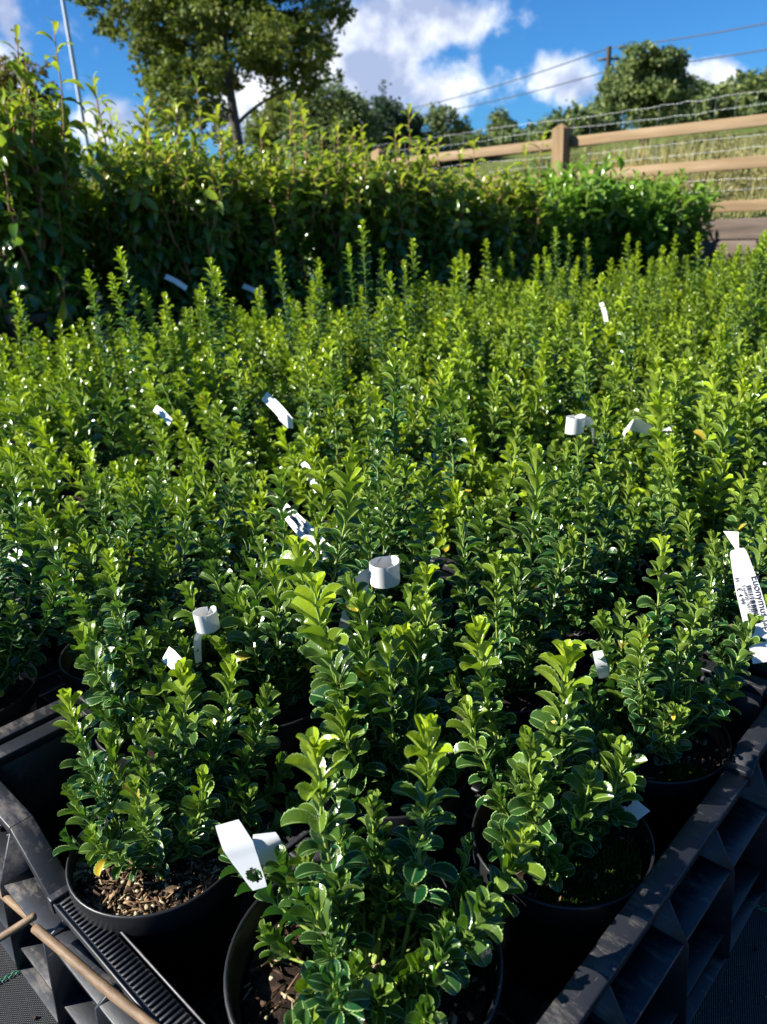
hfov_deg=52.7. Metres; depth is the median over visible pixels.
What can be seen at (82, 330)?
potted shrub
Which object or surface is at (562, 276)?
potted shrub
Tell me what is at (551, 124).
skyline tree
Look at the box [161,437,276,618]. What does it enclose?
potted shrub
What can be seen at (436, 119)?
hill tree
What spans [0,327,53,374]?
potted shrub
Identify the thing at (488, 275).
potted shrub
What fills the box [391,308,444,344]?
potted shrub
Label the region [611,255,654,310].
potted shrub
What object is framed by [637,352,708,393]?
potted shrub
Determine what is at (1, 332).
laurel plant
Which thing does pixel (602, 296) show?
potted shrub
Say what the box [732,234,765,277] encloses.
potted shrub
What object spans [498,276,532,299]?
potted shrub
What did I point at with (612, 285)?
potted shrub
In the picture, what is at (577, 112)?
skyline tree
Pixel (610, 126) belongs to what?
skyline tree
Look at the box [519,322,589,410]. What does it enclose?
potted shrub
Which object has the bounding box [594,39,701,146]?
tall bushy tree
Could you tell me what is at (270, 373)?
potted shrub
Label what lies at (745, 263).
potted shrub
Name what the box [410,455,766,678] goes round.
plant crate
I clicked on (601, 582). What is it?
potted shrub
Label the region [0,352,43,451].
potted shrub
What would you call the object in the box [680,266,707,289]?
potted shrub
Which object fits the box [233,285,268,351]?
potted shrub
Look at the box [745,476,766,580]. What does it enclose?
potted shrub
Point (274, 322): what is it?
potted shrub
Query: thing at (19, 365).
potted shrub
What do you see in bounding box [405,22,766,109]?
overhead cable
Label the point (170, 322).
potted shrub
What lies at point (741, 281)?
potted shrub
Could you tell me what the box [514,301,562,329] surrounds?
potted shrub
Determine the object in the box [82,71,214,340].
laurel plant
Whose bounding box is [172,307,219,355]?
potted shrub
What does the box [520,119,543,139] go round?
skyline tree
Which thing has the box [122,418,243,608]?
potted shrub
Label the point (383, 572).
plant tag
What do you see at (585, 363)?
potted shrub
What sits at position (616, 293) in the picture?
potted shrub
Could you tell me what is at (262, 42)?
broadleaf tree
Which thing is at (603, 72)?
overhead cable
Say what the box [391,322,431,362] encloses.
potted shrub
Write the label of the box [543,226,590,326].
potted shrub
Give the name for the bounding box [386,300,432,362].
potted shrub
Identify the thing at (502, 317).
potted shrub
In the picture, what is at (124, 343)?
potted shrub
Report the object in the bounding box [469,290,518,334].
potted shrub
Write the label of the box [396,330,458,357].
potted shrub
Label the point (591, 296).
potted shrub
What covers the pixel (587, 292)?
potted shrub
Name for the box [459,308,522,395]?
potted shrub
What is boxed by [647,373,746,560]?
potted shrub
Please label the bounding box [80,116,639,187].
wood
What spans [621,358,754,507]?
potted shrub
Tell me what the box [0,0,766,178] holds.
sky
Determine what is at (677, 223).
laurel plant
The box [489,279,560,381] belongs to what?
potted shrub
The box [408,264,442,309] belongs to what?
potted shrub
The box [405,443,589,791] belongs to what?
potted shrub
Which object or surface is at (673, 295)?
potted shrub
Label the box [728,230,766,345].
potted shrub
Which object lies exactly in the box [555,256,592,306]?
potted shrub
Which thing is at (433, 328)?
potted shrub
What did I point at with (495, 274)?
potted shrub
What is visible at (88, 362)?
potted shrub
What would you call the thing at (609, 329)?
potted shrub
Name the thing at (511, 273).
potted shrub
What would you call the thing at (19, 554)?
plant tag
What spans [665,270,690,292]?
potted shrub
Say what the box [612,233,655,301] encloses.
potted shrub
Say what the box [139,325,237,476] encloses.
potted shrub
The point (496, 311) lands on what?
potted shrub
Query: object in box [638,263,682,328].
potted shrub
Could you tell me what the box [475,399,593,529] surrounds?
potted shrub
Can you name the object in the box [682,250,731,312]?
potted shrub
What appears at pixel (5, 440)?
potted shrub
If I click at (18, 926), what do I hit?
bamboo cane
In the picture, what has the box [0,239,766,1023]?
ground cover fabric
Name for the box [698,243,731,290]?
potted shrub
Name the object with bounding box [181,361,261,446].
potted shrub
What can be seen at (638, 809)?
plant tag
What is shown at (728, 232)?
retaining wall
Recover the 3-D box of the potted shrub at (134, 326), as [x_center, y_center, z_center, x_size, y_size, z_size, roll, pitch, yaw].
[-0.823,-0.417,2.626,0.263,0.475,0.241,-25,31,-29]
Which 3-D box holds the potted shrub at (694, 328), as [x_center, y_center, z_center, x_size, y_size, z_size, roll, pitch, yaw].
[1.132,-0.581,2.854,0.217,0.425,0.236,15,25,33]
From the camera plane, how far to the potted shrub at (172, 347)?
2.42 m
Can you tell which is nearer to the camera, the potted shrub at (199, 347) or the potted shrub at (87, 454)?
the potted shrub at (87, 454)
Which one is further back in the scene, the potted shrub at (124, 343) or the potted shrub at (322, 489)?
the potted shrub at (124, 343)
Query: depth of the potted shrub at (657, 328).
3.14 m
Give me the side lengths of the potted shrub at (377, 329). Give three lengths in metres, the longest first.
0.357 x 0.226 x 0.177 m
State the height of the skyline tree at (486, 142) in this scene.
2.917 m
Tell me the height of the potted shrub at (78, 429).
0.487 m
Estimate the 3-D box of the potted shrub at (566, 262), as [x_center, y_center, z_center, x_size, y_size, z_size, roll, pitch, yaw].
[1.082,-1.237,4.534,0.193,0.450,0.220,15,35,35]
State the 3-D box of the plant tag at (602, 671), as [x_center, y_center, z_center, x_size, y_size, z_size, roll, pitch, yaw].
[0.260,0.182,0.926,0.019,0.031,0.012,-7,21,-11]
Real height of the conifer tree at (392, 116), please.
5.592 m
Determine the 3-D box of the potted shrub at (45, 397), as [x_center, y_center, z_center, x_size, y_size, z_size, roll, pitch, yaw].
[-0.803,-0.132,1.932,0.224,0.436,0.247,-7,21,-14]
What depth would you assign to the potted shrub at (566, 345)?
2.52 m
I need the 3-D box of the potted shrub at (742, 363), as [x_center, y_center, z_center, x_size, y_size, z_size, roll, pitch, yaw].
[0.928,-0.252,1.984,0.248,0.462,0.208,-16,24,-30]
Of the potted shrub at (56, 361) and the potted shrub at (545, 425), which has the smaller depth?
the potted shrub at (545, 425)
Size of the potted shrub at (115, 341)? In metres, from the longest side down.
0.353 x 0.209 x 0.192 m
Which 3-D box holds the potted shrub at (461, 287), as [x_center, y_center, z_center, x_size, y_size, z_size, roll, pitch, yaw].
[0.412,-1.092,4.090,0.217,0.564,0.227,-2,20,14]
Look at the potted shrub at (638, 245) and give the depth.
4.64 m
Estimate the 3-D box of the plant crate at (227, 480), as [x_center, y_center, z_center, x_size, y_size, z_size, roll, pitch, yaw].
[0.027,-0.030,1.928,0.744,0.190,0.804,16,28,40]
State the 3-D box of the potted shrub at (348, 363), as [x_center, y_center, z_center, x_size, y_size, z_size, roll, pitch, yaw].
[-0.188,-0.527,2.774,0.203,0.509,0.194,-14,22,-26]
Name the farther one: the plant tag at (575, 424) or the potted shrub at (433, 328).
the potted shrub at (433, 328)
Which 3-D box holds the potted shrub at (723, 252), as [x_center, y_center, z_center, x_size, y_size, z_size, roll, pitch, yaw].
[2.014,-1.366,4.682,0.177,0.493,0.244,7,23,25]
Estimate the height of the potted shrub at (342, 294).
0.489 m
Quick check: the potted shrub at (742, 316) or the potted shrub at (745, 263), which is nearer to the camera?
the potted shrub at (742, 316)
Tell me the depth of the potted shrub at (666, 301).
3.44 m
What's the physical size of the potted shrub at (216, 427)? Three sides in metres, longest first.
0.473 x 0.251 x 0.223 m
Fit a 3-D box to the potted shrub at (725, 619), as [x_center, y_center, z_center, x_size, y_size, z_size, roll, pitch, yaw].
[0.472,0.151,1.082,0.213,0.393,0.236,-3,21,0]
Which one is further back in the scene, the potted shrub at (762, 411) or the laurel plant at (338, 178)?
the laurel plant at (338, 178)
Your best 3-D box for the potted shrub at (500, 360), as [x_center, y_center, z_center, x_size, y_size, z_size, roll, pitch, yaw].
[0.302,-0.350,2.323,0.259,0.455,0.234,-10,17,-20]
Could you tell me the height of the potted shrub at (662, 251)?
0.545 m
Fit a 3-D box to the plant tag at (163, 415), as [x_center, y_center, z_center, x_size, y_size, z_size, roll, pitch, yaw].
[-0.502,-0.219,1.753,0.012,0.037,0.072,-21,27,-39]
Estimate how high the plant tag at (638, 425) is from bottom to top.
0.066 m
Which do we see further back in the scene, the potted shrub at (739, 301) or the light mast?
the light mast
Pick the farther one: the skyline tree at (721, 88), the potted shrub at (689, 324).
the skyline tree at (721, 88)
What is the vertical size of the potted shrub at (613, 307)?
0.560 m
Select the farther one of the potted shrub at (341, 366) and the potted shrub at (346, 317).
the potted shrub at (346, 317)
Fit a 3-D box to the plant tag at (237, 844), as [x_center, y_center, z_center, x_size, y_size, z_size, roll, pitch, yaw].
[-0.122,0.295,0.665,0.047,0.052,0.020,13,26,36]
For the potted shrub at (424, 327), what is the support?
on the ground cover fabric
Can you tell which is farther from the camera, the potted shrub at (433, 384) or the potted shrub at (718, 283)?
the potted shrub at (718, 283)
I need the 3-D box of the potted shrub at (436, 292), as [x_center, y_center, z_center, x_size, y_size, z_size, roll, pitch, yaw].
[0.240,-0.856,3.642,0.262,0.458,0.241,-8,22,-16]
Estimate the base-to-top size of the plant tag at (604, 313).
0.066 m
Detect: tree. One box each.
[0,52,68,153]
[66,0,357,171]
[241,86,297,170]
[276,65,386,173]
[359,79,427,169]
[401,101,484,168]
[475,128,502,159]
[484,106,526,145]
[492,124,526,155]
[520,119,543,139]
[521,106,583,154]
[560,98,606,134]
[580,95,627,134]
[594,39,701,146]
[663,74,726,125]
[701,80,734,118]
[721,66,766,118]
[724,69,755,87]
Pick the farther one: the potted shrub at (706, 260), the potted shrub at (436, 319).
the potted shrub at (706, 260)
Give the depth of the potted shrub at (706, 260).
4.34 m
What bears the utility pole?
on the hillside
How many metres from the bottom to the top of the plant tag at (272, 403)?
0.066 m
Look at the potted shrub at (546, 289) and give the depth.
3.94 m
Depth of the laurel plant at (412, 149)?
4.61 m
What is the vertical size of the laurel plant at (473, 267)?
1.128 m
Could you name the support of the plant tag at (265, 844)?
in the potted shrub at (378, 926)
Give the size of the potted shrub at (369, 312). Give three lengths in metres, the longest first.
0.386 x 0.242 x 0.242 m
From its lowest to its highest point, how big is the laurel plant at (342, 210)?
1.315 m
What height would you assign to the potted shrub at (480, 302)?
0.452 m
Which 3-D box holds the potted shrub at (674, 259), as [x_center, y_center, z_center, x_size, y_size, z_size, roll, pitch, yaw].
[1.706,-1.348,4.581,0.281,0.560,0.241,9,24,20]
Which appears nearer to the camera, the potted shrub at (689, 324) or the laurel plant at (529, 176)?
the potted shrub at (689, 324)
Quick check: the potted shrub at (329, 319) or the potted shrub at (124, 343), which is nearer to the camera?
the potted shrub at (124, 343)
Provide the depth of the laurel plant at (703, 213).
5.28 m
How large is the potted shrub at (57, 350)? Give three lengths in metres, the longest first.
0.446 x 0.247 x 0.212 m
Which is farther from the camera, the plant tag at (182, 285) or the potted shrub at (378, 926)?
the plant tag at (182, 285)
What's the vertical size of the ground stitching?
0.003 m
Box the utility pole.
[598,46,618,76]
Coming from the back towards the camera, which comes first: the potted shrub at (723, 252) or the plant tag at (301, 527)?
the potted shrub at (723, 252)
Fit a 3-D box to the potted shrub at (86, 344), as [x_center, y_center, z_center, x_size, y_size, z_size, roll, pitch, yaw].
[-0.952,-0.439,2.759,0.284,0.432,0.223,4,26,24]
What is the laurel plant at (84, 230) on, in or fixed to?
on the ground cover fabric
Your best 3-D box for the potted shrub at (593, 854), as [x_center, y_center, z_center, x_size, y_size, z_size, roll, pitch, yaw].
[0.169,0.295,0.779,0.205,0.372,0.187,-3,21,0]
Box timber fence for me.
[241,91,766,214]
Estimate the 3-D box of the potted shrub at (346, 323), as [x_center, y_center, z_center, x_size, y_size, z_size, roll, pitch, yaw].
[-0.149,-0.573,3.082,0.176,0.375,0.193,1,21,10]
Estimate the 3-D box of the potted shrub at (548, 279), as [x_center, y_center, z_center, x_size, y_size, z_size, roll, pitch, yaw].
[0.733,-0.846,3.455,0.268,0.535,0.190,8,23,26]
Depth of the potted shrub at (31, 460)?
1.51 m
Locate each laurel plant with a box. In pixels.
[0,16,101,365]
[0,321,5,346]
[6,86,102,352]
[49,120,140,359]
[77,71,190,342]
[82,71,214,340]
[131,93,260,341]
[202,92,338,333]
[229,118,309,338]
[278,99,392,327]
[283,119,346,302]
[310,157,370,277]
[346,103,440,307]
[383,139,436,185]
[391,134,486,297]
[445,147,498,288]
[456,129,565,294]
[473,187,587,285]
[508,160,575,267]
[535,150,633,293]
[598,183,682,286]
[601,168,704,282]
[603,169,666,225]
[637,180,726,274]
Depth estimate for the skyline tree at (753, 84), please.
33.70 m
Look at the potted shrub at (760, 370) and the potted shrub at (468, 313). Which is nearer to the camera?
the potted shrub at (760, 370)
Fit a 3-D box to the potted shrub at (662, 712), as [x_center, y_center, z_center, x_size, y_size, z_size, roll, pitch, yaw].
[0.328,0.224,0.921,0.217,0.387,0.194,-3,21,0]
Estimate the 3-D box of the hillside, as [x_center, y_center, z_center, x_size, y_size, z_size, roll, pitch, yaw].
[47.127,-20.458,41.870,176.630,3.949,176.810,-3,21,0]
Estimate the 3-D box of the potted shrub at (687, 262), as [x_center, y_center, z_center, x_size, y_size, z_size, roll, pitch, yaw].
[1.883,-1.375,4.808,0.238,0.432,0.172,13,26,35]
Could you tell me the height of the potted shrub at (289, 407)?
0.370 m
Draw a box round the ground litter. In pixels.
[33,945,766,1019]
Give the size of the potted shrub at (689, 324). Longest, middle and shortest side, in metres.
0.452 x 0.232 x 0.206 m
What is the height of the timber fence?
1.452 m
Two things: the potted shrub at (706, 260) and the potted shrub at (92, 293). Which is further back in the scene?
the potted shrub at (706, 260)
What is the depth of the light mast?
13.05 m
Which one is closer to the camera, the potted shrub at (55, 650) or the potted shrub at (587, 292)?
the potted shrub at (55, 650)
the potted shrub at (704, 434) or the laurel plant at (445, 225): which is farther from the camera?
the laurel plant at (445, 225)
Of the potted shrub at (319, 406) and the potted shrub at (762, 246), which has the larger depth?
the potted shrub at (762, 246)
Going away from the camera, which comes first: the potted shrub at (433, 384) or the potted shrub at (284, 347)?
the potted shrub at (433, 384)
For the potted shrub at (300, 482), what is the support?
in the plant crate at (227, 480)
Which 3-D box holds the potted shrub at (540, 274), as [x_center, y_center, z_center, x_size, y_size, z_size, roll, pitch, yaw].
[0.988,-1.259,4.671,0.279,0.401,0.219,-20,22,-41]
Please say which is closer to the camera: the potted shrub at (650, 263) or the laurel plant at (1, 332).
the laurel plant at (1, 332)
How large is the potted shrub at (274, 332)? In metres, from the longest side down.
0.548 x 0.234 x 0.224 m
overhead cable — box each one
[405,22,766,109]
[422,49,766,114]
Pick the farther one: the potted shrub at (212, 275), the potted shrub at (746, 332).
the potted shrub at (746, 332)
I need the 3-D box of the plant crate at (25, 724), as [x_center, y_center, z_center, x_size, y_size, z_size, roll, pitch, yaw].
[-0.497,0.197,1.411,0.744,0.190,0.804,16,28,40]
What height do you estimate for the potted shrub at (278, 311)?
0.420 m
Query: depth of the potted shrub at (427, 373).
2.18 m
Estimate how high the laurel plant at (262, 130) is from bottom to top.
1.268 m
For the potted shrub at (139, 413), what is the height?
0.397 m
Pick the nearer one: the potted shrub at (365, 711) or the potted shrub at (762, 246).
the potted shrub at (365, 711)
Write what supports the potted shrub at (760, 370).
in the plant crate at (757, 670)
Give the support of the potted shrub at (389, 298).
in the plant crate at (227, 480)
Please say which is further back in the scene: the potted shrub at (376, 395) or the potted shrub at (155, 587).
the potted shrub at (376, 395)
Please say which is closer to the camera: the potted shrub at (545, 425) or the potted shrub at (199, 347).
the potted shrub at (545, 425)
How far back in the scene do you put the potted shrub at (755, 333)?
2.69 m
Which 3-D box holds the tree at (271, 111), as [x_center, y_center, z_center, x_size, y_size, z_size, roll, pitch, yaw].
[-4.053,-13.053,29.248,2.623,5.324,2.664,-3,21,0]
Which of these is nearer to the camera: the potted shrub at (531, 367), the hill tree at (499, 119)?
the potted shrub at (531, 367)
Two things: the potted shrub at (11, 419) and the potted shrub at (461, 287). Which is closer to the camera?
the potted shrub at (11, 419)
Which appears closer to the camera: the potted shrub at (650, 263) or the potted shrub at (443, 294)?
the potted shrub at (443, 294)
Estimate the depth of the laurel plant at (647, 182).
5.33 m
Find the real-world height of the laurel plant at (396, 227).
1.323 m
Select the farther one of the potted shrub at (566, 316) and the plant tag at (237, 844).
the potted shrub at (566, 316)
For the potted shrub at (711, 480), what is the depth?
1.32 m
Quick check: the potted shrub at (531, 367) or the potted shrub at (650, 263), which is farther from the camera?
the potted shrub at (650, 263)
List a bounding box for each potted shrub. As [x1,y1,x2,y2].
[0,315,35,429]
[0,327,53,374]
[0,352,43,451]
[0,382,69,491]
[0,435,71,631]
[0,438,53,523]
[0,443,66,726]
[2,448,131,658]
[3,354,148,513]
[7,344,50,422]
[9,291,82,429]
[13,377,100,513]
[14,447,269,696]
[22,343,59,371]
[25,502,236,783]
[42,361,121,409]
[50,319,93,368]
[50,654,303,1003]
[58,412,177,566]
[60,325,137,468]
[60,441,185,628]
[66,338,101,369]
[69,318,123,362]
[71,330,140,398]
[82,269,148,443]
[100,338,157,462]
[102,316,171,416]
[105,246,226,456]
[112,339,133,363]
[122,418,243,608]
[128,372,202,477]
[133,309,203,424]
[137,292,204,375]
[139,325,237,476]
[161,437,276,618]
[169,341,218,378]
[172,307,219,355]
[173,451,368,808]
[174,346,250,439]
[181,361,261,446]
[183,266,263,387]
[187,289,236,354]
[191,349,285,518]
[195,257,271,447]
[210,305,268,368]
[218,713,545,1023]
[229,288,290,387]
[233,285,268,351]
[233,342,292,421]
[244,456,364,603]
[254,371,318,459]
[255,308,296,346]
[266,348,370,528]
[267,280,330,396]
[268,315,323,412]
[271,250,326,400]
[272,336,396,535]
[276,535,479,865]
[277,300,331,356]
[283,257,337,339]
[284,310,364,431]
[285,362,351,461]
[290,282,346,327]
[306,294,359,394]
[322,303,349,338]
[323,326,391,416]
[325,305,369,355]
[325,321,363,364]
[328,347,456,692]
[330,386,446,532]
[333,272,370,324]
[335,376,384,490]
[342,219,387,403]
[348,285,370,339]
[349,317,391,358]
[349,365,431,432]
[350,296,400,389]
[359,293,399,329]
[362,282,393,318]
[368,282,439,408]
[371,271,423,437]
[371,283,429,347]
[382,340,473,498]
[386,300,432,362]
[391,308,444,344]
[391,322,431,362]
[391,350,458,459]
[392,291,421,310]
[395,257,482,402]
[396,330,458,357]
[399,238,442,371]
[400,359,527,586]
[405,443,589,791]
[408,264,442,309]
[409,284,456,311]
[416,281,451,329]
[425,286,480,344]
[427,339,489,473]
[427,353,555,514]
[430,294,492,357]
[435,291,471,331]
[436,254,488,319]
[444,249,476,309]
[446,615,655,997]
[453,319,521,414]
[458,258,482,303]
[459,307,521,370]
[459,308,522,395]
[460,279,505,325]
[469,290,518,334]
[475,257,511,296]
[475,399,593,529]
[479,238,523,317]
[479,285,532,355]
[480,237,512,299]
[482,467,614,590]
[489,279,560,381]
[492,280,593,421]
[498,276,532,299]
[503,254,561,314]
[504,353,587,462]
[508,251,532,290]
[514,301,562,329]
[517,274,566,364]
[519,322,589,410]
[520,260,575,320]
[521,395,659,654]
[522,322,637,508]
[523,247,566,298]
[525,270,568,290]
[529,255,569,304]
[529,308,590,443]
[541,265,597,360]
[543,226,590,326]
[545,267,591,349]
[545,272,625,430]
[552,261,569,294]
[553,268,582,308]
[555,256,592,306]
[563,311,606,366]
[568,256,597,309]
[570,352,663,444]
[571,258,616,341]
[575,534,765,864]
[579,292,618,321]
[581,428,688,605]
[589,268,617,299]
[589,317,629,363]
[590,330,663,402]
[591,291,685,406]
[592,275,635,312]
[601,282,614,300]
[607,252,655,354]
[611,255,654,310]
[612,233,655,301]
[615,384,687,456]
[617,241,658,296]
[617,280,677,398]
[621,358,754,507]
[621,390,766,627]
[636,312,712,390]
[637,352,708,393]
[638,257,664,302]
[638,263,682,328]
[641,467,766,698]
[644,257,676,306]
[647,245,698,315]
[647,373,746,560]
[651,312,693,350]
[652,234,691,289]
[652,278,708,315]
[653,263,687,334]
[660,321,734,449]
[661,296,719,359]
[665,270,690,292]
[675,255,703,283]
[678,232,738,345]
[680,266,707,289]
[680,340,766,489]
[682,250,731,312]
[682,293,766,401]
[690,283,766,374]
[693,250,766,355]
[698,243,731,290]
[702,274,744,322]
[703,256,750,287]
[706,243,727,280]
[707,322,766,405]
[716,277,766,323]
[724,377,766,571]
[725,244,765,285]
[725,327,764,391]
[727,240,766,329]
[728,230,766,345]
[731,286,766,347]
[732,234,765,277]
[744,244,759,289]
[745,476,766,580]
[758,406,766,457]
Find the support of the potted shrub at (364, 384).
in the plant crate at (227, 480)
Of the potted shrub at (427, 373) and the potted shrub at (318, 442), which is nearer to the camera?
the potted shrub at (318, 442)
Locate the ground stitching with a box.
[0,964,30,981]
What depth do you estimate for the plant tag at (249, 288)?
3.82 m
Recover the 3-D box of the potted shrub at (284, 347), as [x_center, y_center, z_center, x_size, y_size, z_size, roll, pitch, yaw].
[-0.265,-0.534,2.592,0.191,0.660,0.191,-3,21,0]
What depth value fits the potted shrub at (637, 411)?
1.93 m
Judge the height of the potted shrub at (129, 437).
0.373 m
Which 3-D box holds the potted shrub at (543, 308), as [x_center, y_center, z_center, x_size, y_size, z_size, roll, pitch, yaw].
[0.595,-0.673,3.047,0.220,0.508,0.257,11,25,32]
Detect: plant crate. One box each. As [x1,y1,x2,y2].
[0,505,338,744]
[0,554,766,1023]
[208,438,595,539]
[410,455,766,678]
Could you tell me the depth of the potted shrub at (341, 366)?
2.30 m
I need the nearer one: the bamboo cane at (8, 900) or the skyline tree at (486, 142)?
the bamboo cane at (8, 900)
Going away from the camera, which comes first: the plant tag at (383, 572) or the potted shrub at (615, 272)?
the plant tag at (383, 572)
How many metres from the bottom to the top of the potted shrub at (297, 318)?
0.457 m
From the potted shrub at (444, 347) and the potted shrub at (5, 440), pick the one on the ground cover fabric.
the potted shrub at (444, 347)
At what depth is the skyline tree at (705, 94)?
33.59 m
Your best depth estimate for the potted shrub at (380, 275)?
2.62 m
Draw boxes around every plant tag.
[7,548,30,573]
[153,405,171,424]
[161,647,181,668]
[164,274,187,290]
[192,606,219,666]
[216,819,266,889]
[242,284,259,294]
[253,832,281,868]
[261,392,292,427]
[276,496,329,561]
[278,412,292,428]
[301,461,317,492]
[337,555,399,657]
[565,414,593,440]
[593,650,609,678]
[599,302,607,323]
[605,779,649,819]
[622,418,673,445]
[723,531,766,663]
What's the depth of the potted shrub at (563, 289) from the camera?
3.73 m
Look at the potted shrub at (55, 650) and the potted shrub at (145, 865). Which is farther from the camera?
the potted shrub at (55, 650)
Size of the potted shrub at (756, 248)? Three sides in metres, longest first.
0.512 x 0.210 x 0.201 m
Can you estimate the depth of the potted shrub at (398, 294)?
4.11 m
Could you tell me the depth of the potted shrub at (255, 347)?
2.53 m
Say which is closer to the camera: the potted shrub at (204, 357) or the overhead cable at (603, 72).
the potted shrub at (204, 357)
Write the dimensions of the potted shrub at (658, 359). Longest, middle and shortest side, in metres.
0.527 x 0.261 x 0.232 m
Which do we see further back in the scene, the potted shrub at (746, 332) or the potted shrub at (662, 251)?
the potted shrub at (662, 251)
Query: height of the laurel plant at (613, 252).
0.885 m
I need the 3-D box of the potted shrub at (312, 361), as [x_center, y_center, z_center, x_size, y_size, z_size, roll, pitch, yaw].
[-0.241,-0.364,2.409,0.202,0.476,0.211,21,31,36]
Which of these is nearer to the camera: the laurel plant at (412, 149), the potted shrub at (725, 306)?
the potted shrub at (725, 306)
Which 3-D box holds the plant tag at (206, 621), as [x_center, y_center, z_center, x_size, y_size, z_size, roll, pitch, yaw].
[-0.217,0.156,0.944,0.039,0.086,0.036,-3,21,0]
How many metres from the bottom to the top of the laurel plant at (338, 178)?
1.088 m
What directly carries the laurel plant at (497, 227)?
on the ground cover fabric
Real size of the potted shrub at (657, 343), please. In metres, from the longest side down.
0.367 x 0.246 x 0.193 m
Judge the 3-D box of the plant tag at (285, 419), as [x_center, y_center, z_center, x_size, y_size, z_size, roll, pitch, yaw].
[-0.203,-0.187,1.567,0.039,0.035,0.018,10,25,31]
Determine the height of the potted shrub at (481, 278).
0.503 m
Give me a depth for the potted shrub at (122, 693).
0.96 m
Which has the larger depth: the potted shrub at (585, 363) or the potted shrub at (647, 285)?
the potted shrub at (647, 285)
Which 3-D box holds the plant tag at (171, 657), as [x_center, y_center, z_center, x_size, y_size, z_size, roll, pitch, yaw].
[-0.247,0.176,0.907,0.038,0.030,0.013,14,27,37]
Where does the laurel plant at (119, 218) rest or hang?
on the ground cover fabric
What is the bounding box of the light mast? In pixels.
[61,0,91,181]
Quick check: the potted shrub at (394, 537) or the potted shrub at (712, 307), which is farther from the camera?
the potted shrub at (712, 307)
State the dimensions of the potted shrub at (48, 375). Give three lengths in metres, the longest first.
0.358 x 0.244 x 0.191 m
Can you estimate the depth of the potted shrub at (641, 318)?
2.93 m
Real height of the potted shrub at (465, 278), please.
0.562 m
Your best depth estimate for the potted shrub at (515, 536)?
1.33 m
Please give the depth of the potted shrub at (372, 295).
4.12 m
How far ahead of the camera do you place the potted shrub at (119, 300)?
1.95 m
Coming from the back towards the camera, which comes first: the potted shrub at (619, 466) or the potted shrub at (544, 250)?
the potted shrub at (544, 250)
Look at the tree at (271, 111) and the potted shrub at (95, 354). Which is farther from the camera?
the tree at (271, 111)
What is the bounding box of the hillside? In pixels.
[387,126,766,218]
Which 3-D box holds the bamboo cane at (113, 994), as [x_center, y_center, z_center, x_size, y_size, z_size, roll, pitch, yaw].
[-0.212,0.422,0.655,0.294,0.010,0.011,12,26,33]
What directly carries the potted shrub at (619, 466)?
in the plant crate at (757, 670)
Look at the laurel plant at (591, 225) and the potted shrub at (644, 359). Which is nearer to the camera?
the potted shrub at (644, 359)
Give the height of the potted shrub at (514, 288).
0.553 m
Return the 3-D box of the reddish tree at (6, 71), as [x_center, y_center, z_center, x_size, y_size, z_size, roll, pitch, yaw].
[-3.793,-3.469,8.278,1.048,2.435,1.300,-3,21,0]
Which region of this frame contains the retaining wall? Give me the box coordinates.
[302,217,766,285]
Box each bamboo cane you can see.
[0,892,32,925]
[0,912,36,941]
[31,923,159,1023]
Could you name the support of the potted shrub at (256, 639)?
in the plant crate at (662, 948)
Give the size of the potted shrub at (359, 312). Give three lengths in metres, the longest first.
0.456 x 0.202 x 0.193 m
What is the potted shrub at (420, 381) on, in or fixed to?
in the plant crate at (227, 480)
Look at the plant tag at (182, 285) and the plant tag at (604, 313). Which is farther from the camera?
the plant tag at (182, 285)
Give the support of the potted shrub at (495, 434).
on the ground cover fabric
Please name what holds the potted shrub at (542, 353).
in the plant crate at (227, 480)
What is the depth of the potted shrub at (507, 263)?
4.46 m
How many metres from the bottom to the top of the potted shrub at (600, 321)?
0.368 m
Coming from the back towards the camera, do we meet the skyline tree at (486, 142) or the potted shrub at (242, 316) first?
the skyline tree at (486, 142)
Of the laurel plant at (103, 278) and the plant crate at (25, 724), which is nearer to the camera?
the plant crate at (25, 724)
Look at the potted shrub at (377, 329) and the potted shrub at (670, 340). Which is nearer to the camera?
the potted shrub at (670, 340)
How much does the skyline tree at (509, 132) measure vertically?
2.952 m
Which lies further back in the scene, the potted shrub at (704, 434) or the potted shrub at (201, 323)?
the potted shrub at (201, 323)
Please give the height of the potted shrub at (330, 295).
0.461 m
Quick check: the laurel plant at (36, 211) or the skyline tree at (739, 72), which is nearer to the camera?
the laurel plant at (36, 211)
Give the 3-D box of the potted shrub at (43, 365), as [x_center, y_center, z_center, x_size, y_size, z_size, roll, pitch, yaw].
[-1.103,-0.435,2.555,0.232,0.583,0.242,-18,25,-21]
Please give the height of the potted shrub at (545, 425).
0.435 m
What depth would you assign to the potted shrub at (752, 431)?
1.49 m
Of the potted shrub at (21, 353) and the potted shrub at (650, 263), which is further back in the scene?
the potted shrub at (650, 263)
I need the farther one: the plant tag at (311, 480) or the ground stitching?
the plant tag at (311, 480)
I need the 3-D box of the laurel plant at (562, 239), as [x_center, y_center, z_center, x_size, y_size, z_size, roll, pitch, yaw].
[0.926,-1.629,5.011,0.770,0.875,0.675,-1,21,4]
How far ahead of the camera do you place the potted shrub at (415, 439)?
1.74 m
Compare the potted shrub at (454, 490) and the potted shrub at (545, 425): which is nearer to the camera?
the potted shrub at (454, 490)

